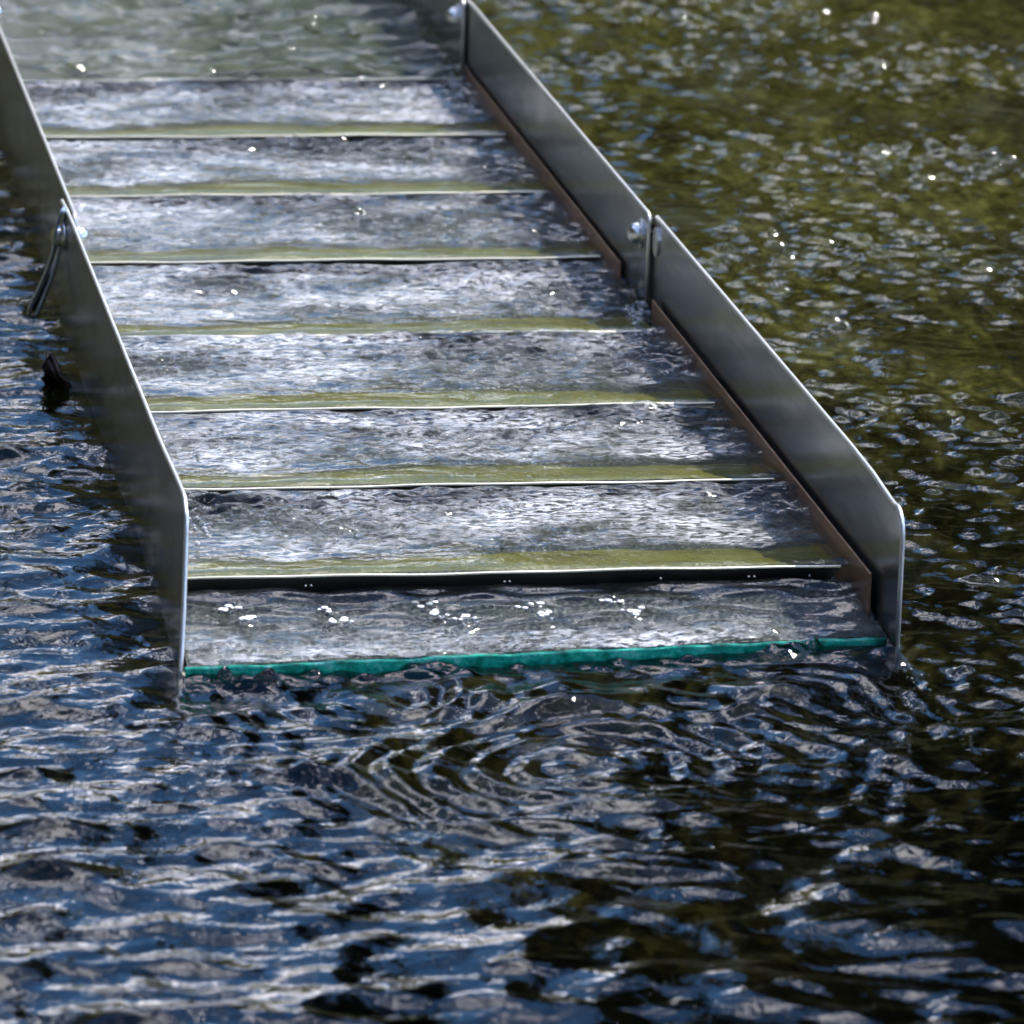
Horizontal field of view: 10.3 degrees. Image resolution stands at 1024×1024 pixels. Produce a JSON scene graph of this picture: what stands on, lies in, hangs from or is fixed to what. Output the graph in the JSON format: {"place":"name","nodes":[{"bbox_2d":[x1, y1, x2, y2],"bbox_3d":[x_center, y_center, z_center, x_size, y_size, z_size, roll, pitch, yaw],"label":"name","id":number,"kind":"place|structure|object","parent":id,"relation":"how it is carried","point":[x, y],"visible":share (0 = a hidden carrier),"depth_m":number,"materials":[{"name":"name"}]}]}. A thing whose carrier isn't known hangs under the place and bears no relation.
{"place":"outdoors","nodes":[
{"label":"outdoors","id":0,"kind":"place"},
{"bbox_2d":[0,0,1023,1023],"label":"water","id":1,"kind":"structure","parent":0,"point":[831,195],"depth_m":1.92,"materials":[{"name":"liquid"}]},
{"bbox_2d":[41,348,70,389],"bbox_3d":[-0.189,-0.054,2.346,0.013,0.024,0.018,1,16,-3],"label":"dead leaf","id":2,"kind":"object","parent":1,"relation":"in","point":[50,368],"visible":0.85,"depth_m":2.34,"materials":[{"name":"brown plant"}]},
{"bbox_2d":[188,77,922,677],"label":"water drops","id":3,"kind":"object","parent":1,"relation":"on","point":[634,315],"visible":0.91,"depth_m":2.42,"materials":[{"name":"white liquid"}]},
{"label":"streambed","id":4,"kind":"structure","parent":0,"visible":0},
{"bbox_2d":[0,0,904,676],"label":"sluice box","id":5,"kind":"object","parent":4,"relation":"on","point":[798,436],"visible":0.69,"depth_m":2.24,"materials":[{"name":"metal"}]},
{"bbox_2d":[0,0,885,664],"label":"sluice water","id":6,"kind":"structure","parent":5,"relation":"in","point":[522,338],"depth_m":2.34,"materials":[{"name":"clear liquid"}]},
{"bbox_2d":[218,599,644,622],"bbox_3d":[-0.028,0.035,2.009,0.152,0.002,0.024,-1,16,-9],"label":"foam","id":7,"kind":"object","parent":6,"relation":"on","point":[435,612],"visible":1,"depth_m":2.01,"materials":[{"name":"white"}]}
]}

